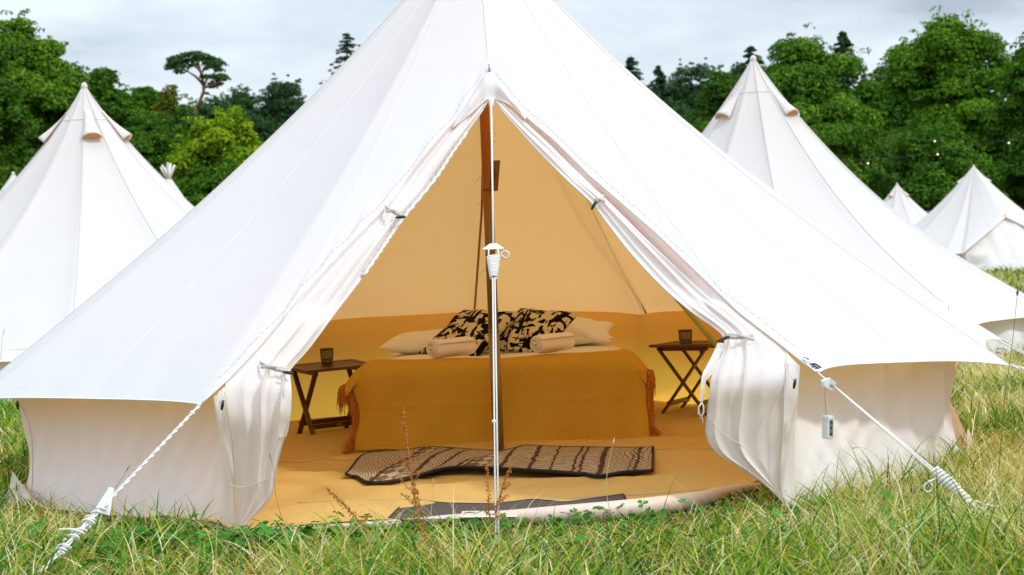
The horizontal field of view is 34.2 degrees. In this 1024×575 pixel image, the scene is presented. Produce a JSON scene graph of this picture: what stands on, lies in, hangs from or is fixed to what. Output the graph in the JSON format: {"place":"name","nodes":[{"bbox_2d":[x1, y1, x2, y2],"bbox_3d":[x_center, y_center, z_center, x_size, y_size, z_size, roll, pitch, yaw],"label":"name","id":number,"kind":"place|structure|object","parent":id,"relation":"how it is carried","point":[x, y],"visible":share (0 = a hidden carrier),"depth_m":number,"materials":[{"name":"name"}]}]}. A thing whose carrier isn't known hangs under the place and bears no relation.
{"place":"outdoors","nodes":[
{"label":"outdoors","id":0,"kind":"place"},
{"bbox_2d":[0,264,1023,574],"bbox_3d":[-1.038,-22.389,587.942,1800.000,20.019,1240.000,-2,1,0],"label":"ground","id":1,"kind":"structure","parent":0,"point":[684,517],"depth_m":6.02,"materials":[{"name":"green plant"}]},
{"bbox_2d":[0,172,15,195],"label":"bell tent","id":2,"kind":"object","parent":1,"relation":"on","point":[10,180],"visible":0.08,"depth_m":27.66,"materials":[{"name":"fabric"}]},
{"bbox_2d":[0,39,38,189],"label":"oak tree","id":3,"kind":"object","parent":1,"relation":"on","point":[15,120],"visible":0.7,"depth_m":64.11,"materials":[{"name":"green plant"}]},
{"bbox_2d":[0,8,112,184],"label":"oak tree","id":4,"kind":"object","parent":1,"relation":"on","point":[48,75],"visible":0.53,"depth_m":68.59,"materials":[{"name":"green plant"}]},
{"bbox_2d":[0,82,193,401],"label":"bell tent","id":5,"kind":"object","parent":1,"relation":"on","point":[92,201],"visible":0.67,"depth_m":14.02,"materials":[{"name":"fabric"}]},
{"bbox_2d":[86,67,150,129],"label":"oak tree","id":6,"kind":"object","parent":1,"relation":"on","point":[119,107],"visible":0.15,"depth_m":73.34,"materials":[{"name":"green plant"}]},
{"bbox_2d":[125,106,189,179],"bbox_3d":[-13.991,-3.332,64.087,4.996,7.386,4.316,-1,2,42],"label":"tree","id":7,"kind":"object","parent":1,"relation":"on","point":[150,141],"visible":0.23,"depth_m":63.46,"materials":[{"name":"green plant"}]},
{"bbox_2d":[130,86,188,117],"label":"oak tree","id":8,"kind":"object","parent":1,"relation":"on","point":[151,96],"visible":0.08,"depth_m":79.33,"materials":[{"name":"green plant"}]},
{"bbox_2d":[147,84,180,125],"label":"tree","id":9,"kind":"object","parent":1,"relation":"on","point":[168,102],"visible":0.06,"depth_m":77.63,"materials":[{"name":"green plant"}]},
{"bbox_2d":[160,162,185,199],"bbox_3d":[-7.218,-1.054,35.278,3.635,3.172,3.640,-2,1,0],"label":"tipi","id":10,"kind":"object","parent":1,"relation":"on","point":[167,173],"visible":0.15,"depth_m":35.19,"materials":[{"name":"white fabric"}]},
{"bbox_2d":[159,93,205,177],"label":"tree","id":11,"kind":"object","parent":1,"relation":"on","point":[181,112],"visible":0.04,"depth_m":73.81,"materials":[{"name":"green plant"}]},
{"bbox_2d":[163,50,231,116],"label":"pine tree","id":12,"kind":"object","parent":1,"relation":"on","point":[180,62],"visible":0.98,"depth_m":87.41,"materials":[{"name":"green plant"}]},
{"bbox_2d":[188,92,219,119],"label":"hill tree","id":13,"kind":"object","parent":1,"relation":"on","point":[205,108],"visible":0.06,"depth_m":126.85,"materials":[{"name":"green plant"}]},
{"bbox_2d":[173,158,240,206],"bbox_3d":[-10.402,-2.088,58.436,4.126,4.847,4.378,-2,1,0],"label":"tree","id":14,"kind":"object","parent":1,"relation":"on","point":[196,190],"visible":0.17,"depth_m":57.49,"materials":[{"name":"green plant"}]},
{"bbox_2d":[159,105,263,185],"bbox_3d":[-10.387,-3.167,60.247,5.351,6.925,5.712,-2,1,0],"label":"maple tree","id":15,"kind":"object","parent":1,"relation":"on","point":[228,134],"visible":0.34,"depth_m":59.48,"materials":[{"name":"green plant"}]},
{"bbox_2d":[208,91,245,119],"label":"hill tree","id":16,"kind":"object","parent":1,"relation":"on","point":[225,105],"visible":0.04,"depth_m":127.48,"materials":[{"name":"green plant"}]},
{"bbox_2d":[220,83,266,129],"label":"hill tree","id":17,"kind":"object","parent":1,"relation":"on","point":[241,98],"visible":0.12,"depth_m":156.78,"materials":[{"name":"green plant"}]},
{"bbox_2d":[238,108,274,145],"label":"hill tree","id":18,"kind":"object","parent":1,"relation":"on","point":[260,124],"visible":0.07,"depth_m":127.65,"materials":[{"name":"green plant"}]},
{"bbox_2d":[247,73,300,131],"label":"hill tree","id":19,"kind":"object","parent":1,"relation":"on","point":[269,102],"visible":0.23,"depth_m":156.98,"materials":[{"name":"green plant"}]},
{"bbox_2d":[265,114,287,140],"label":"hill tree","id":20,"kind":"object","parent":1,"relation":"on","point":[278,126],"visible":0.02,"depth_m":128.12,"materials":[{"name":"green plant"}]},
{"bbox_2d":[269,74,306,126],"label":"hill tree","id":21,"kind":"object","parent":1,"relation":"on","point":[298,102],"visible":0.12,"depth_m":156.66,"materials":[{"name":"green plant"}]},
{"bbox_2d":[319,33,360,84],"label":"fir tree","id":22,"kind":"object","parent":1,"relation":"on","point":[344,48],"visible":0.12,"depth_m":127.58,"materials":[{"name":"green plant"}]},
{"bbox_2d":[325,487,375,538],"bbox_3d":[-0.549,0.806,5.816,0.204,0.223,0.038,-2,1,7],"label":"dock stalk","id":23,"kind":"object","parent":1,"relation":"on","point":[343,503],"visible":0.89,"depth_m":5.82,"materials":[{"name":"brown plant"}]},
{"bbox_2d":[397,406,424,547],"bbox_3d":[-0.331,0.681,5.576,0.103,0.570,0.060,-2,1,0],"label":"dock stalk","id":24,"kind":"object","parent":1,"relation":"on","point":[409,463],"visible":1,"depth_m":5.57,"materials":[{"name":"brown plant"}]},
{"bbox_2d":[414,487,433,557],"bbox_3d":[-0.286,0.821,5.600,0.081,0.300,0.030,-2,1,16],"label":"dock stalk","id":25,"kind":"object","parent":1,"relation":"on","point":[422,512],"visible":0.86,"depth_m":5.60,"materials":[{"name":"brown plant"}]},
{"bbox_2d":[482,462,494,540],"bbox_3d":[-0.077,0.777,5.718,0.034,0.350,0.044,-2,1,24],"label":"dock stalk","id":26,"kind":"object","parent":1,"relation":"on","point":[488,496],"visible":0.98,"depth_m":5.72,"materials":[{"name":"brown plant"}]},
{"bbox_2d":[0,487,989,574],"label":"ground cover","id":27,"kind":"object","parent":1,"relation":"on","point":[260,530],"visible":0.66,"depth_m":5.87,"materials":[{"name":"green plant"}]},
{"bbox_2d":[269,453,285,529],"bbox_3d":[-0.824,0.721,5.867,0.051,0.285,0.004,-2,1,0],"label":"grass stem","id":28,"kind":"object","parent":27,"relation":"on","point":[275,491],"visible":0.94,"depth_m":5.87,"materials":[{"name":"plant"}]},
{"bbox_2d":[488,465,516,538],"bbox_3d":[-0.028,0.774,5.722,0.104,0.326,0.049,-2,1,0],"label":"dock stalk","id":29,"kind":"object","parent":1,"relation":"on","point":[501,493],"visible":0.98,"depth_m":5.72,"materials":[{"name":"brown plant"}]},
{"bbox_2d":[0,0,1023,573],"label":"bell tent","id":30,"kind":"object","parent":1,"relation":"on","point":[354,206],"visible":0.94,"depth_m":7.11,"materials":[{"name":"fabric"}]},
{"bbox_2d":[291,359,365,434],"bbox_3d":[-1.027,0.635,9.455,0.440,0.399,0.320,-4,5,-32],"label":"folding table","id":31,"kind":"object","parent":30,"relation":"on","point":[313,369],"visible":0.71,"depth_m":9.39,"materials":[{"name":"brown wood"}]},
{"bbox_2d":[320,348,333,363],"bbox_3d":[-1.051,0.389,9.460,0.078,0.088,0.078,-2,1,0],"label":"cup","id":32,"kind":"object","parent":31,"relation":"on","point":[326,360],"visible":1,"depth_m":9.43,"materials":[{"name":"brown glass"}]},
{"bbox_2d":[493,160,499,190],"bbox_3d":[-0.080,-0.554,8.262,0.059,0.153,0.024,-3,1,-21],"label":"wooden sign","id":33,"kind":"object","parent":30,"relation":"attached to","point":[496,166],"visible":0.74,"depth_m":8.26,"materials":[{"name":"brown wood"}]},
{"bbox_2d":[345,445,653,483],"bbox_3d":[-0.038,0.785,7.687,1.429,0.048,1.242,-2,1,0],"label":"rug","id":34,"kind":"object","parent":30,"relation":"on","point":[378,467],"visible":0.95,"depth_m":7.58,"materials":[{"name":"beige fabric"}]},
{"bbox_2d":[388,343,619,358],"bbox_3d":[-0.041,0.581,9.486,1.430,0.438,1.860,-2,1,0],"label":"bed","id":35,"kind":"object","parent":30,"relation":"in","point":[589,347],"visible":0.16,"depth_m":9.38,"materials":[{"name":"fabric"}]},
{"bbox_2d":[378,329,488,353],"bbox_3d":[-0.427,0.316,9.729,0.660,0.139,0.420,-1,4,4],"label":"pillow","id":36,"kind":"object","parent":35,"relation":"on","point":[416,342],"visible":0.4,"depth_m":9.57,"materials":[{"name":"fabric"}]},
{"bbox_2d":[426,337,476,357],"bbox_3d":[-0.322,0.320,8.912,0.107,0.102,0.322,-1,2,42],"label":"rolled towel","id":37,"kind":"object","parent":35,"relation":"on","point":[450,347],"visible":1,"depth_m":8.85,"materials":[{"name":"beige fabric"}]},
{"bbox_2d":[418,309,521,355],"bbox_3d":[-0.220,0.257,9.526,0.518,0.135,0.460,3,35,41],"label":"patterned cushion","id":38,"kind":"object","parent":35,"relation":"on","point":[469,323],"visible":0.6,"depth_m":9.49,"materials":[{"name":"fabric"}]},
{"bbox_2d":[336,349,661,453],"bbox_3d":[-0.064,0.587,8.692,1.682,0.454,0.488,-2,1,0],"label":"blanket","id":39,"kind":"object","parent":35,"relation":"on","point":[609,394],"visible":0.98,"depth_m":8.51,"materials":[{"name":"orange fabric"}]},
{"bbox_2d":[486,308,579,352],"bbox_3d":[0.117,0.240,9.521,0.420,0.144,0.420,4,37,33],"label":"patterned cushion","id":40,"kind":"object","parent":35,"relation":"on","point":[522,330],"visible":0.71,"depth_m":9.46,"materials":[{"name":"black fabric"}]},
{"bbox_2d":[530,332,574,352],"bbox_3d":[0.217,0.296,8.931,0.109,0.103,0.312,-1,2,38],"label":"rolled towel","id":41,"kind":"object","parent":35,"relation":"on","point":[552,342],"visible":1,"depth_m":8.86,"materials":[{"name":"beige fabric"}]},
{"bbox_2d":[574,329,614,344],"bbox_3d":[0.282,0.288,9.909,0.620,0.100,0.420,-2,4,-3],"label":"pillow","id":42,"kind":"object","parent":35,"relation":"on","point":[580,341],"visible":0.22,"depth_m":9.73,"materials":[{"name":"fabric"}]},
{"bbox_2d":[564,317,615,343],"bbox_3d":[0.311,0.239,9.927,0.600,0.128,0.420,5,12,6],"label":"pillow","id":43,"kind":"object","parent":42,"relation":"on","point":[579,326],"visible":0.34,"depth_m":9.79,"materials":[{"name":"fabric"}]},
{"bbox_2d":[387,493,626,522],"bbox_3d":[-0.002,0.840,6.345,0.906,0.024,0.489,-2,1,7],"label":"doormat","id":44,"kind":"object","parent":30,"relation":"on","point":[442,508],"visible":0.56,"depth_m":6.38,"materials":[{"name":"fabric"}]},
{"bbox_2d":[649,340,723,415],"bbox_3d":[1.055,0.527,9.699,0.360,0.415,0.460,-2,0,26],"label":"folding table","id":45,"kind":"object","parent":30,"relation":"on","point":[701,347],"visible":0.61,"depth_m":9.56,"materials":[{"name":"brown wood"}]},
{"bbox_2d":[678,329,691,343],"bbox_3d":[1.006,0.287,9.670,0.082,0.083,0.082,-2,1,0],"label":"cup","id":46,"kind":"object","parent":45,"relation":"on","point":[682,340],"visible":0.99,"depth_m":9.64,"materials":[{"name":"brown glass"}]},
{"bbox_2d":[822,387,833,438],"bbox_3d":[1.167,0.463,6.162,0.035,0.196,0.038,-3,2,-32],"label":"battery box","id":47,"kind":"object","parent":30,"relation":"hanging from","point":[827,425],"visible":1,"depth_m":6.15,"materials":[{"name":"plastic"}]},
{"bbox_2d":[821,377,836,390],"bbox_3d":[1.171,0.358,6.157,0.055,0.050,0.032,-2,1,0],"label":"rope tensioner","id":48,"kind":"object","parent":30,"relation":"attached to","point":[829,383],"visible":1,"depth_m":6.14,"materials":[{"name":"white plastic"}]},
{"bbox_2d":[625,57,651,87],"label":"fir tree","id":49,"kind":"object","parent":1,"relation":"on","point":[630,62],"visible":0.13,"depth_m":147.62,"materials":[{"name":"green plant"}]},
{"bbox_2d":[646,65,671,101],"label":"fir tree","id":50,"kind":"object","parent":1,"relation":"on","point":[660,79],"visible":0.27,"depth_m":157.52,"materials":[{"name":"green plant"}]},
{"bbox_2d":[649,81,672,105],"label":"hill tree","id":51,"kind":"object","parent":1,"relation":"on","point":[659,93],"visible":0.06,"depth_m":157.36,"materials":[{"name":"green plant"}]},
{"bbox_2d":[660,59,698,111],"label":"hill tree","id":52,"kind":"object","parent":1,"relation":"on","point":[680,91],"visible":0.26,"depth_m":157.45,"materials":[{"name":"green plant"}]},
{"bbox_2d":[666,97,692,122],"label":"hill tree","id":53,"kind":"object","parent":1,"relation":"on","point":[682,112],"visible":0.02,"depth_m":126.36,"materials":[{"name":"green plant"}]},
{"bbox_2d":[684,57,714,108],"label":"hill tree","id":54,"kind":"object","parent":1,"relation":"on","point":[699,71],"visible":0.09,"depth_m":157.04,"materials":[{"name":"green plant"}]},
{"bbox_2d":[686,65,740,129],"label":"tree","id":55,"kind":"object","parent":1,"relation":"on","point":[711,99],"visible":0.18,"depth_m":81.33,"materials":[{"name":"green plant"}]},
{"bbox_2d":[723,62,744,81],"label":"hill tree","id":56,"kind":"object","parent":1,"relation":"on","point":[736,67],"depth_m":157.76,"materials":[{"name":"green plant"}]},
{"bbox_2d":[735,45,764,79],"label":"fir tree","id":57,"kind":"object","parent":1,"relation":"on","point":[750,49],"visible":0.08,"depth_m":107.79,"materials":[{"name":"green plant"}]},
{"bbox_2d":[696,23,892,191],"bbox_3d":[11.616,-5.585,66.134,7.624,9.683,7.937,-2,2,32],"label":"oak tree","id":58,"kind":"object","parent":1,"relation":"on","point":[804,74],"visible":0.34,"depth_m":64.48,"materials":[{"name":"green plant"}]},
{"bbox_2d":[832,30,867,97],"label":"fir tree","id":59,"kind":"object","parent":1,"relation":"on","point":[844,44],"visible":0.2,"depth_m":102.77,"materials":[{"name":"green plant"}]},
{"bbox_2d":[701,55,1023,365],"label":"bell tent","id":60,"kind":"object","parent":1,"relation":"on","point":[758,127],"visible":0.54,"depth_m":13.78,"materials":[{"name":"fabric"}]},
{"bbox_2d":[856,58,887,100],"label":"hill tree","id":61,"kind":"object","parent":1,"relation":"on","point":[883,67],"visible":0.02,"depth_m":157.14,"materials":[{"name":"green plant"}]},
{"bbox_2d":[852,447,897,490],"bbox_3d":[1.387,0.736,6.320,0.202,0.270,0.005,-2,1,0],"label":"grass stem","id":62,"kind":"object","parent":1,"relation":"on","point":[877,457],"visible":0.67,"depth_m":6.32,"materials":[{"name":"plant"}]},
{"bbox_2d":[852,72,914,135],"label":"oak tree","id":63,"kind":"object","parent":1,"relation":"on","point":[871,86],"visible":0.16,"depth_m":80.60,"materials":[{"name":"green plant"}]},
{"bbox_2d":[862,126,915,194],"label":"tree","id":64,"kind":"object","parent":1,"relation":"on","point":[887,145],"visible":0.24,"depth_m":70.86,"materials":[{"name":"green plant"}]},
{"bbox_2d":[871,88,934,138],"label":"tree","id":65,"kind":"object","parent":1,"relation":"on","point":[913,97],"visible":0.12,"depth_m":80.17,"materials":[{"name":"green plant"}]},
{"bbox_2d":[883,183,927,225],"bbox_3d":[12.594,-2.075,54.279,6.681,2.686,6.681,-2,1,0],"label":"bell tent","id":66,"kind":"object","parent":1,"relation":"on","point":[899,200],"visible":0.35,"depth_m":53.75,"materials":[{"name":"fabric"}]},
{"bbox_2d":[872,114,1009,210],"bbox_3d":[16.591,-3.818,64.297,5.270,5.761,5.480,-2,1,0],"label":"tree","id":67,"kind":"object","parent":1,"relation":"on","point":[927,181],"visible":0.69,"depth_m":63.11,"materials":[{"name":"green plant"}]},
{"bbox_2d":[870,5,1021,160],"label":"oak tree","id":68,"kind":"object","parent":1,"relation":"on","point":[945,58],"visible":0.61,"depth_m":72.86,"materials":[{"name":"green plant"}]},
{"bbox_2d":[914,165,1023,269],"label":"bell tent","id":69,"kind":"object","parent":1,"relation":"on","point":[975,216],"visible":0.82,"depth_m":42.24,"materials":[{"name":"fabric"}]},
{"bbox_2d":[979,151,1023,209],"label":"tree","id":70,"kind":"object","parent":1,"relation":"on","point":[1009,181],"visible":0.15,"depth_m":68.81,"materials":[{"name":"green plant"}]},
{"bbox_2d":[986,32,1023,197],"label":"oak tree","id":71,"kind":"object","parent":1,"relation":"on","point":[1013,105],"visible":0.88,"depth_m":67.91,"materials":[{"name":"green plant"}]},
{"bbox_2d":[988,347,1022,357],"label":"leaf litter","id":72,"kind":"object","parent":1,"relation":"on","point":[1004,352],"visible":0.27,"depth_m":12.69,"materials":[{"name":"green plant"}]},
{"bbox_2d":[996,289,1018,491],"bbox_3d":[1.901,0.434,6.413,0.130,0.857,0.011,-2,1,0],"label":"grass stem","id":73,"kind":"object","parent":1,"relation":"on","point":[1017,292],"visible":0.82,"depth_m":6.41,"materials":[{"name":"green plant"}]},
{"bbox_2d":[0,0,1023,107],"label":"sky","id":74,"kind":"structure","parent":0,"point":[258,39],"materials":[{"name":"white"}]},
{"bbox_2d":[843,136,1020,163],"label":"festoon lights","id":75,"kind":"object","parent":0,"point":[932,151],"visible":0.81,"depth_m":46.23,"materials":[{"name":"black plastic"}]}
]}

